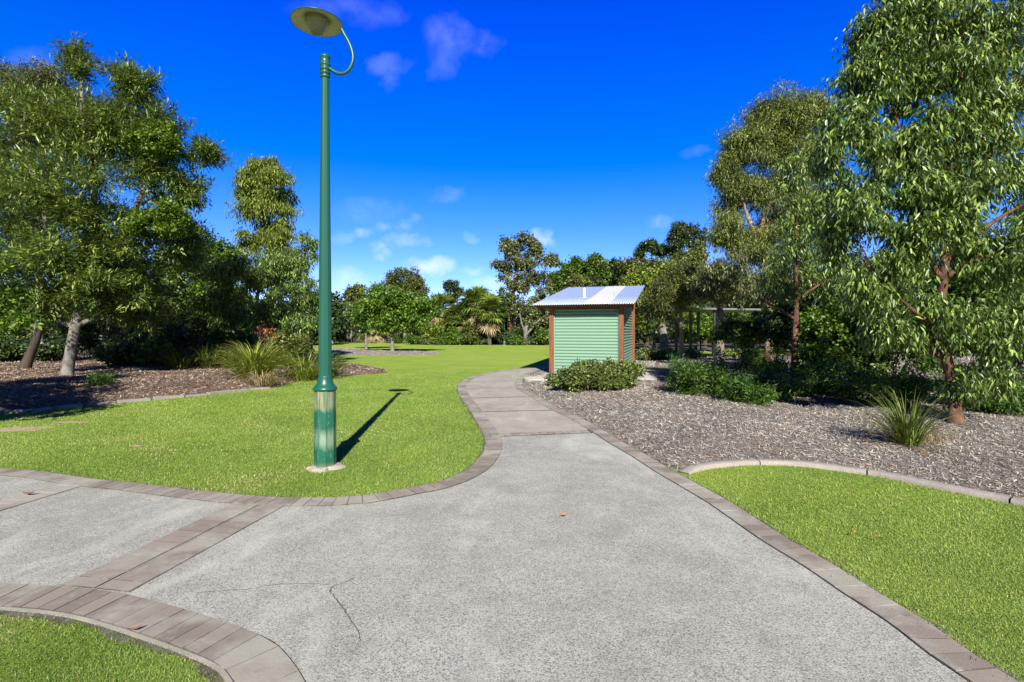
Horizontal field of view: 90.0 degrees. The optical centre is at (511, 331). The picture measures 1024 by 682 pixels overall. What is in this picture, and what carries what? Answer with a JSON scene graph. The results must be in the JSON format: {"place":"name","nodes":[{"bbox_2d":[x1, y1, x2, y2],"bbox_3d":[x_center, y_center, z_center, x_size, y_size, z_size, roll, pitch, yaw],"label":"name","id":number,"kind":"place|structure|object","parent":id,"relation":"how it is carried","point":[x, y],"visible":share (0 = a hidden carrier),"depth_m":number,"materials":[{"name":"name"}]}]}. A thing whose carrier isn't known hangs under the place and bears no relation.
{"place":"outdoors","nodes":[
{"label":"outdoors","id":0,"kind":"place"},
{"bbox_2d":[78,334,798,352],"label":"forest floor","id":1,"kind":"structure","parent":0,"point":[672,344],"depth_m":60.85,"materials":[{"name":"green plant"}]},
{"bbox_2d":[341,282,365,335],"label":"bushy tree","id":2,"kind":"object","parent":1,"relation":"on","point":[352,294],"visible":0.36,"depth_m":90.79,"materials":[{"name":"green plant"}]},
{"bbox_2d":[381,265,430,338],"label":"rounded tree","id":3,"kind":"object","parent":1,"relation":"on","point":[411,280],"visible":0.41,"depth_m":83.65,"materials":[{"name":"green plant"}]},
{"bbox_2d":[427,292,457,333],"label":"fan palm","id":4,"kind":"object","parent":1,"relation":"on","point":[445,298],"visible":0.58,"depth_m":63.24,"materials":[{"name":"green plant"}]},
{"bbox_2d":[441,279,463,304],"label":"open gum","id":5,"kind":"object","parent":1,"relation":"on","point":[452,288],"visible":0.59,"depth_m":104.38,"materials":[{"name":"green plant"}]},
{"bbox_2d":[443,302,472,342],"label":"fan palm","id":6,"kind":"object","parent":1,"relation":"on","point":[454,309],"visible":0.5,"depth_m":60.78,"materials":[{"name":"green plant"}]},
{"bbox_2d":[456,284,494,344],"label":"fan palm","id":7,"kind":"object","parent":1,"relation":"on","point":[473,294],"visible":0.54,"depth_m":60.15,"materials":[{"name":"green plant"}]},
{"bbox_2d":[0,257,959,350],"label":"wood","id":8,"kind":"object","parent":1,"relation":"on","point":[339,326],"visible":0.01,"depth_m":67.20,"materials":[{"name":"green plant"}]},
{"bbox_2d":[489,230,562,331],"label":"gum","id":9,"kind":"object","parent":1,"relation":"on","point":[521,283],"visible":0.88,"depth_m":59.52,"materials":[{"name":"green leaves"},{"name":"pale grey bark"}]},
{"bbox_2d":[510,294,548,344],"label":"white trunk gum","id":10,"kind":"object","parent":1,"relation":"on","point":[533,316],"visible":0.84,"depth_m":57.31,"materials":[{"name":"grey plant"}]},
{"bbox_2d":[528,326,548,344],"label":"edge shrub","id":11,"kind":"object","parent":1,"relation":"on","point":[540,336],"visible":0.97,"depth_m":57.60,"materials":[{"name":"green plant"}]},
{"bbox_2d":[544,259,572,296],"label":"woodland tree","id":12,"kind":"object","parent":1,"relation":"on","point":[559,276],"visible":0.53,"depth_m":70.99,"materials":[{"name":"green plant"}]},
{"bbox_2d":[548,271,599,296],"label":"woodland tree","id":13,"kind":"object","parent":1,"relation":"on","point":[584,281],"visible":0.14,"depth_m":58.97,"materials":[{"name":"green plant"}]},
{"bbox_2d":[564,255,586,278],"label":"woodland tree","id":14,"kind":"object","parent":1,"relation":"on","point":[574,264],"visible":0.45,"depth_m":69.17,"materials":[{"name":"green plant"}]},
{"bbox_2d":[580,252,614,285],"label":"woodland tree","id":15,"kind":"object","parent":1,"relation":"on","point":[596,264],"visible":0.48,"depth_m":67.19,"materials":[{"name":"green plant"}]},
{"bbox_2d":[613,255,643,285],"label":"woodland tree","id":16,"kind":"object","parent":1,"relation":"on","point":[623,267],"visible":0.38,"depth_m":64.80,"materials":[{"name":"green plant"}]},
{"bbox_2d":[632,237,669,259],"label":"dark tall gum","id":17,"kind":"object","parent":1,"relation":"on","point":[652,247],"visible":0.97,"depth_m":97.22,"materials":[{"name":"green plant"}]},
{"bbox_2d":[629,256,675,343],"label":"woodland tree","id":18,"kind":"object","parent":1,"relation":"on","point":[652,263],"visible":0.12,"depth_m":63.19,"materials":[{"name":"green plant"}]},
{"bbox_2d":[635,319,688,345],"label":"woodland tree","id":19,"kind":"object","parent":1,"relation":"on","point":[644,333],"visible":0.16,"depth_m":55.41,"materials":[{"name":"green plant"}]},
{"bbox_2d":[660,239,709,344],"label":"woodland tree","id":20,"kind":"object","parent":1,"relation":"on","point":[698,255],"visible":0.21,"depth_m":59.27,"materials":[{"name":"green plant"}]},
{"bbox_2d":[664,220,709,260],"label":"dark tall gum","id":21,"kind":"object","parent":1,"relation":"on","point":[681,234],"visible":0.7,"depth_m":94.01,"materials":[{"name":"green plant"}]},
{"bbox_2d":[674,300,762,347],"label":"woodland tree","id":22,"kind":"object","parent":1,"relation":"on","point":[727,315],"visible":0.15,"depth_m":48.81,"materials":[{"name":"green plant"}]},
{"bbox_2d":[0,371,995,681],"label":"path","id":23,"kind":"structure","parent":0,"point":[626,567],"depth_m":3.26,"materials":[{"name":"concrete"}]},
{"bbox_2d":[0,482,80,510],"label":"path cross band","id":24,"kind":"object","parent":23,"relation":"on","point":[33,496],"visible":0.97,"depth_m":4.92,"materials":[{"name":"concrete"}]},
{"bbox_2d":[0,583,304,681],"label":"path border","id":25,"kind":"object","parent":23,"relation":"on","point":[212,639],"visible":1,"depth_m":2.75,"materials":[{"name":"brick"}]},
{"bbox_2d":[1,595,305,681],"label":"path border joint","id":26,"kind":"object","parent":23,"relation":"on","point":[183,648],"visible":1,"depth_m":2.60,"materials":[{"name":"grey concrete"}]},
{"bbox_2d":[62,503,257,587],"bbox_3d":[-2.563,1.583,3.947,0.241,0.007,1.561,0,0,10],"label":"path cross band","id":27,"kind":"object","parent":23,"relation":"on","point":[100,575],"visible":1,"depth_m":3.72,"materials":[{"name":"brick"}]},
{"bbox_2d":[99,504,283,591],"bbox_3d":[-2.304,1.583,3.903,0.221,0.007,1.562,0,0,10],"label":"path cross band","id":28,"kind":"object","parent":23,"relation":"on","point":[147,572],"visible":1,"depth_m":3.67,"materials":[{"name":"brick"}]},
{"bbox_2d":[0,359,637,505],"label":"path border","id":29,"kind":"object","parent":23,"relation":"on","point":[489,456],"visible":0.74,"depth_m":5.23,"materials":[{"name":"brick"}]},
{"bbox_2d":[490,430,589,436],"bbox_3d":[0.435,1.577,7.908,1.562,0.007,0.193,0,0,-11],"label":"path cross band","id":30,"kind":"object","parent":23,"relation":"on","point":[539,433],"visible":1,"depth_m":7.88,"materials":[{"name":"concrete"}]},
{"bbox_2d":[0,333,1023,681],"bbox_3d":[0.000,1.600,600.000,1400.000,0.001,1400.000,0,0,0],"label":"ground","id":31,"kind":"structure","parent":0,"point":[454,359],"depth_m":6.28,"materials":[{"name":"green plant"}]},
{"bbox_2d":[0,238,45,335],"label":"tree","id":32,"kind":"object","parent":31,"relation":"on","point":[12,292],"visible":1,"depth_m":11.34,"materials":[{"name":"green plant"}]},
{"bbox_2d":[0,610,224,681],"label":"soil edge","id":33,"kind":"object","parent":31,"relation":"on","point":[208,677],"visible":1,"depth_m":2.65,"materials":[{"name":"brown soil"}]},
{"bbox_2d":[0,607,232,681],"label":"border haunch","id":34,"kind":"object","parent":31,"relation":"on","point":[224,673],"visible":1,"depth_m":2.65,"materials":[{"name":"beige concrete"}]},
{"bbox_2d":[0,387,269,413],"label":"garden edging","id":35,"kind":"object","parent":31,"relation":"on","point":[105,403],"visible":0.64,"depth_m":11.38,"materials":[{"name":"concrete"}]},
{"bbox_2d":[0,353,388,410],"bbox_3d":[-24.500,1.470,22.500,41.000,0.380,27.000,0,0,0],"label":"mulch bed","id":36,"kind":"object","parent":31,"relation":"on","point":[109,397],"visible":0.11,"depth_m":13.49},
{"bbox_2d":[0,334,31,361],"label":"understorey shrub","id":37,"kind":"object","parent":36,"relation":"on","point":[10,350],"visible":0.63,"depth_m":21.63,"materials":[{"name":"green plant"}]},
{"bbox_2d":[0,171,70,368],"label":"leaning tree","id":38,"kind":"object","parent":36,"relation":"on","point":[27,360],"visible":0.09,"depth_m":17.49,"materials":[{"name":"green plant"}]},
{"bbox_2d":[18,332,83,361],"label":"understorey shrub","id":39,"kind":"object","parent":36,"relation":"on","point":[49,351],"visible":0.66,"depth_m":21.56,"materials":[{"name":"green plant"}]},
{"bbox_2d":[0,54,121,341],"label":"feathery tree","id":40,"kind":"object","parent":36,"relation":"on","point":[44,74],"visible":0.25,"depth_m":25.15,"materials":[{"name":"green plant"}]},
{"bbox_2d":[43,317,126,358],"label":"understorey shrub","id":41,"kind":"object","parent":36,"relation":"on","point":[88,341],"visible":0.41,"depth_m":23.53,"materials":[{"name":"green plant"}]},
{"bbox_2d":[79,367,118,386],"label":"seedling","id":42,"kind":"object","parent":36,"relation":"on","point":[104,379],"visible":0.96,"depth_m":13.05,"materials":[{"name":"green plant"}]},
{"bbox_2d":[25,230,178,362],"bbox_3d":[-17.180,-1.302,21.336,6.894,5.499,2.916,0,0,16],"label":"slender tree","id":43,"kind":"object","parent":36,"relation":"on","point":[141,284],"visible":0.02,"depth_m":21.17,"materials":[{"name":"green plant"}]},
{"bbox_2d":[0,31,235,375],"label":"leafy tree","id":44,"kind":"object","parent":36,"relation":"on","point":[145,141],"visible":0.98,"depth_m":14.61,"materials":[{"name":"green plant"}]},
{"bbox_2d":[88,338,150,366],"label":"understorey shrub","id":45,"kind":"object","parent":36,"relation":"on","point":[112,353],"visible":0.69,"depth_m":18.76,"materials":[{"name":"green plant"}]},
{"bbox_2d":[94,312,192,350],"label":"understorey shrub","id":46,"kind":"object","parent":36,"relation":"on","point":[128,335],"visible":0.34,"depth_m":20.24,"materials":[{"name":"green plant"}]},
{"bbox_2d":[126,327,179,366],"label":"understorey shrub","id":47,"kind":"object","parent":36,"relation":"on","point":[157,342],"visible":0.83,"depth_m":18.89,"materials":[{"name":"green plant"}]},
{"bbox_2d":[143,344,210,370],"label":"strappy clump","id":48,"kind":"object","parent":36,"relation":"on","point":[181,363],"visible":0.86,"depth_m":17.76,"materials":[{"name":"green plant"}]},
{"bbox_2d":[167,327,221,361],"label":"understorey shrub","id":49,"kind":"object","parent":36,"relation":"on","point":[182,339],"visible":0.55,"depth_m":19.56,"materials":[{"name":"green plant"}]},
{"bbox_2d":[170,313,232,339],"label":"understorey shrub","id":50,"kind":"object","parent":36,"relation":"on","point":[198,327],"visible":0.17,"depth_m":22.69,"materials":[{"name":"green plant"}]},
{"bbox_2d":[148,227,261,326],"bbox_3d":[-16.543,-1.970,26.747,6.673,6.901,5.424,0,0,0],"label":"dense tree","id":51,"kind":"object","parent":36,"relation":"on","point":[194,289],"visible":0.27,"depth_m":26.17,"materials":[{"name":"green plant"}]},
{"bbox_2d":[166,340,246,369],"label":"strappy clump","id":52,"kind":"object","parent":36,"relation":"on","point":[208,362],"visible":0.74,"depth_m":18.14,"materials":[{"name":"green plant"}]},
{"bbox_2d":[198,329,262,353],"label":"understorey shrub","id":53,"kind":"object","parent":36,"relation":"on","point":[218,337],"visible":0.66,"depth_m":21.50,"materials":[{"name":"green plant"}]},
{"bbox_2d":[182,229,318,352],"bbox_3d":[-10.886,-1.476,22.070,5.951,5.921,3.489,0,0,0],"label":"drooping gum","id":54,"kind":"object","parent":36,"relation":"on","point":[302,317],"visible":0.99,"depth_m":21.57,"materials":[{"name":"green plant"}]},
{"bbox_2d":[200,339,304,381],"bbox_3d":[-7.870,0.833,15.576,2.969,1.292,2.871,0,0,0],"label":"strappy clump","id":55,"kind":"object","parent":36,"relation":"on","point":[260,361],"visible":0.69,"depth_m":15.27,"materials":[{"name":"green plant"}]},
{"bbox_2d":[234,369,288,386],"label":"straw tuft","id":56,"kind":"object","parent":36,"relation":"on","point":[263,380],"visible":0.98,"depth_m":14.39,"materials":[{"name":"beige plant"}]},
{"bbox_2d":[224,154,311,355],"bbox_3d":[-11.425,-3.421,24.205,3.772,9.877,3.541,0,0,-24],"label":"upright gum","id":57,"kind":"object","parent":36,"relation":"on","point":[258,194],"visible":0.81,"depth_m":23.53,"materials":[{"name":"green plant"}]},
{"bbox_2d":[250,334,315,365],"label":"strappy clump","id":58,"kind":"object","parent":36,"relation":"on","point":[292,353],"visible":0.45,"depth_m":19.73,"materials":[{"name":"green plant"}]},
{"bbox_2d":[257,327,314,361],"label":"understorey shrub","id":59,"kind":"object","parent":36,"relation":"on","point":[282,336],"visible":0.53,"depth_m":20.56,"materials":[{"name":"green plant"}]},
{"bbox_2d":[270,350,337,381],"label":"strappy clump","id":60,"kind":"object","parent":36,"relation":"on","point":[304,371],"visible":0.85,"depth_m":16.32,"materials":[{"name":"green plant"}]},
{"bbox_2d":[305,350,354,378],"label":"strappy clump","id":61,"kind":"object","parent":36,"relation":"on","point":[335,370],"visible":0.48,"depth_m":17.49,"materials":[{"name":"green plant"}]},
{"bbox_2d":[0,365,532,681],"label":"grass","id":62,"kind":"structure","parent":31,"relation":"on","point":[32,673],"depth_m":6.62,"materials":[{"name":"green plant"}]},
{"bbox_2d":[290,7,354,472],"bbox_3d":[-2.263,-1.050,6.018,0.636,5.340,0.580,0,0,-40],"label":"street lamp","id":63,"kind":"object","parent":31,"relation":"on","point":[316,21],"visible":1,"depth_m":5.95,"materials":[{"name":"green metal"}]},
{"bbox_2d":[362,328,390,342],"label":"fan palm","id":64,"kind":"object","parent":31,"relation":"on","point":[377,337],"visible":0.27,"depth_m":66.96,"materials":[{"name":"grey plant"}]},
{"bbox_2d":[315,347,439,355],"bbox_3d":[-13.000,1.572,42.500,18.000,0.176,25.000,0,0,0],"label":"mulch bed","id":65,"kind":"object","parent":31,"relation":"on","point":[366,353],"visible":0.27,"depth_m":36.10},
{"bbox_2d":[341,292,373,348],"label":"young lawn tree","id":66,"kind":"object","parent":65,"relation":"on","point":[348,310],"visible":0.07,"depth_m":44.63,"materials":[{"name":"green plant"}]},
{"bbox_2d":[349,281,446,350],"bbox_3d":[-8.585,-1.047,38.539,7.227,5.594,4.681,0,0,0],"label":"young lawn tree","id":67,"kind":"object","parent":65,"relation":"on","point":[393,310],"visible":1,"depth_m":37.49,"materials":[{"name":"green plant"}]},
{"bbox_2d":[418,321,443,342],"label":"edge shrub","id":68,"kind":"object","parent":31,"relation":"on","point":[431,330],"visible":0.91,"depth_m":59.37,"materials":[{"name":"green plant"}]},
{"bbox_2d":[446,324,463,344],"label":"edge shrub","id":69,"kind":"object","parent":31,"relation":"on","point":[454,336],"visible":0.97,"depth_m":58.39,"materials":[{"name":"green plant"}]},
{"bbox_2d":[459,325,480,344],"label":"edge shrub","id":70,"kind":"object","parent":31,"relation":"on","point":[468,333],"visible":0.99,"depth_m":57.81,"materials":[{"name":"green plant"}]},
{"bbox_2d":[469,293,509,344],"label":"fan palm","id":71,"kind":"object","parent":31,"relation":"on","point":[489,301],"visible":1,"depth_m":57.11,"materials":[{"name":"green plant"}]},
{"bbox_2d":[532,285,644,372],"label":"utility shed","id":72,"kind":"structure","parent":31,"relation":"on","point":[596,322],"depth_m":18.61,"materials":[{"name":"green metal"}]},
{"bbox_2d":[523,370,658,380],"bbox_3d":[3.506,1.550,19.691,4.168,0.140,8.669,0,0,17],"label":"shed apron","id":73,"kind":"object","parent":31,"relation":"on","point":[541,378],"visible":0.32,"depth_m":16.66,"materials":[{"name":"concrete"}]},
{"bbox_2d":[619,252,706,349],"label":"white branching tree","id":74,"kind":"object","parent":31,"relation":"on","point":[641,276],"visible":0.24,"depth_m":42.59,"materials":[{"name":"yellow plant"}]},
{"bbox_2d":[678,314,724,349],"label":"woodland tree","id":75,"kind":"object","parent":31,"relation":"on","point":[706,326],"visible":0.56,"depth_m":43.34,"materials":[{"name":"green plant"}]},
{"bbox_2d":[671,307,760,351],"bbox_3d":[15.000,-0.035,38.000,6.200,3.270,4.000,0,0,0],"label":"picnic shelter","id":76,"kind":"object","parent":31,"relation":"on","point":[713,310],"visible":0.43,"depth_m":37.22,"materials":[{"name":"grey paint"}]},
{"bbox_2d":[515,359,1018,681],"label":"path border","id":77,"kind":"object","parent":31,"relation":"on","point":[935,642],"visible":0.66,"depth_m":3.25,"materials":[{"name":"brick"}]},
{"bbox_2d":[522,369,1022,681],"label":"soil edge","id":78,"kind":"object","parent":31,"relation":"on","point":[988,661],"visible":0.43,"depth_m":3.34,"materials":[{"name":"brown soil"}]},
{"bbox_2d":[522,353,1023,497],"bbox_3d":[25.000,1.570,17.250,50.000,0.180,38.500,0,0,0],"label":"mulch bed","id":79,"kind":"object","parent":31,"relation":"on","point":[751,443],"visible":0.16,"depth_m":7.64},
{"bbox_2d":[548,356,627,392],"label":"round shrub","id":80,"kind":"object","parent":79,"relation":"on","point":[577,376],"visible":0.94,"depth_m":12.86,"materials":[{"name":"green plant"}]},
{"bbox_2d":[617,359,646,389],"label":"round shrub","id":81,"kind":"object","parent":79,"relation":"on","point":[632,371],"visible":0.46,"depth_m":13.63,"materials":[{"name":"green plant"}]},
{"bbox_2d":[635,346,655,360],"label":"shrub","id":82,"kind":"object","parent":79,"relation":"on","point":[645,353],"visible":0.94,"depth_m":27.78,"materials":[{"name":"green plant"}]},
{"bbox_2d":[635,253,710,359],"bbox_3d":[8.562,-1.198,27.025,4.307,5.727,3.681,0,0,0],"label":"green trunk tree","id":83,"kind":"object","parent":79,"relation":"on","point":[662,302],"visible":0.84,"depth_m":26.70,"materials":[{"name":"green plant"}]},
{"bbox_2d":[663,351,744,396],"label":"spreading shrub","id":84,"kind":"object","parent":79,"relation":"on","point":[694,377],"visible":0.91,"depth_m":12.08,"materials":[{"name":"green plant"}]},
{"bbox_2d":[679,267,753,362],"bbox_3d":[10.247,-0.811,25.039,3.814,4.927,2.823,0,0,0],"label":"bottle tree","id":85,"kind":"object","parent":79,"relation":"on","point":[720,314],"visible":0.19,"depth_m":24.49,"materials":[{"name":"green plant"}]},
{"bbox_2d":[686,241,799,313],"bbox_3d":[10.152,-1.060,23.354,5.084,5.393,6.600,0,0,0],"label":"grey leaved gum","id":86,"kind":"object","parent":79,"relation":"on","point":[713,280],"visible":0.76,"depth_m":21.72,"materials":[{"name":"green plant"}]},
{"bbox_2d":[705,303,783,353],"bbox_3d":[9.545,0.251,20.817,3.603,2.860,3.363,0,0,0],"label":"leafy shrub","id":87,"kind":"object","parent":79,"relation":"on","point":[734,331],"visible":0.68,"depth_m":20.32,"materials":[{"name":"green plant"}]},
{"bbox_2d":[717,343,790,372],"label":"spreading shrub","id":88,"kind":"object","parent":79,"relation":"on","point":[752,357],"visible":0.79,"depth_m":17.87,"materials":[{"name":"green plant"}]},
{"bbox_2d":[712,354,828,406],"bbox_3d":[5.744,1.078,11.314,3.268,1.218,1.910,0,0,-41],"label":"spreading shrub","id":89,"kind":"object","parent":79,"relation":"on","point":[762,390],"visible":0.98,"depth_m":10.89,"materials":[{"name":"green plant"}]},
{"bbox_2d":[701,72,851,362],"bbox_3d":[12.367,-4.961,24.000,7.076,13.221,3.972,0,0,0],"label":"tall gum","id":90,"kind":"object","parent":79,"relation":"on","point":[776,132],"visible":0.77,"depth_m":23.51,"materials":[{"name":"green plant"}]},
{"bbox_2d":[752,148,850,372],"bbox_3d":[8.885,-1.937,15.597,3.211,7.155,2.013,0,0,0],"label":"slender red trunk gum","id":91,"kind":"object","parent":79,"relation":"on","point":[781,270],"visible":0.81,"depth_m":15.44,"materials":[{"name":"green plant"}]},
{"bbox_2d":[751,269,867,361],"bbox_3d":[10.543,-0.267,18.284,2.776,3.898,4.561,0,0,-25],"label":"leafy shrub","id":92,"kind":"object","parent":79,"relation":"on","point":[777,324],"visible":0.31,"depth_m":18.37,"materials":[{"name":"green plant"}]},
{"bbox_2d":[788,288,864,375],"bbox_3d":[9.530,0.177,15.075,3.715,3.018,2.542,0,0,-36],"label":"leafy shrub","id":93,"kind":"object","parent":79,"relation":"on","point":[816,325],"visible":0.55,"depth_m":14.52,"materials":[{"name":"green plant"}]},
{"bbox_2d":[813,237,894,279],"bbox_3d":[21.521,-2.260,34.275,6.069,8.021,5.925,0,0,26],"label":"woodland tree","id":94,"kind":"object","parent":79,"relation":"on","point":[858,264],"visible":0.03,"depth_m":33.25,"materials":[{"name":"green plant"}]},
{"bbox_2d":[794,353,945,409],"bbox_3d":[7.265,1.096,11.183,1.991,1.181,3.912,0,0,0],"label":"spreading shrub","id":95,"kind":"object","parent":79,"relation":"on","point":[844,383],"visible":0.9,"depth_m":10.20,"materials":[{"name":"green plant"}]},
{"bbox_2d":[822,275,970,376],"bbox_3d":[10.061,0.119,13.312,3.569,3.129,2.619,0,0,29],"label":"leafy shrub","id":96,"kind":"object","parent":79,"relation":"on","point":[871,361],"visible":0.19,"depth_m":13.43,"materials":[{"name":"green plant"}]},
{"bbox_2d":[800,0,1023,424],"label":"red barked gum","id":97,"kind":"object","parent":79,"relation":"on","point":[943,207],"visible":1,"depth_m":8.28,"materials":[{"name":"green plant"}]},
{"bbox_2d":[843,385,996,455],"bbox_3d":[5.191,1.081,6.810,1.724,0.857,1.615,0,0,0],"label":"strappy clump","id":98,"kind":"object","parent":79,"relation":"on","point":[908,431],"visible":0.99,"depth_m":6.67,"materials":[{"name":"green plant"}]},
{"bbox_2d":[877,221,1022,353],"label":"woodland tree","id":99,"kind":"object","parent":79,"relation":"on","point":[931,276],"visible":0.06,"depth_m":29.57,"materials":[{"name":"green plant"}]},
{"bbox_2d":[916,265,1023,386],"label":"leafy shrub","id":100,"kind":"object","parent":79,"relation":"on","point":[953,286],"visible":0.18,"depth_m":12.85,"materials":[{"name":"green plant"}]},
{"bbox_2d":[921,354,1023,416],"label":"spreading shrub","id":101,"kind":"object","parent":79,"relation":"on","point":[1003,408],"visible":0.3,"depth_m":9.34,"materials":[{"name":"green plant"}]},
{"bbox_2d":[678,464,1023,681],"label":"grass","id":102,"kind":"structure","parent":31,"relation":"on","point":[915,603],"depth_m":3.76,"materials":[{"name":"green plant"}]},
{"bbox_2d":[678,458,1023,506],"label":"garden kerb","id":103,"kind":"structure","parent":31,"relation":"on","point":[702,466],"depth_m":5.74,"materials":[{"name":"concrete"}]},
{"bbox_2d":[0,0,1023,312],"label":"sky","id":104,"kind":"structure","parent":0,"point":[586,127],"materials":[{"name":"blue"}]},
{"bbox_2d":[458,360,649,435],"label":"path","id":105,"kind":"structure","parent":0,"point":[508,403],"depth_m":10.61,"materials":[{"name":"beige concrete"}]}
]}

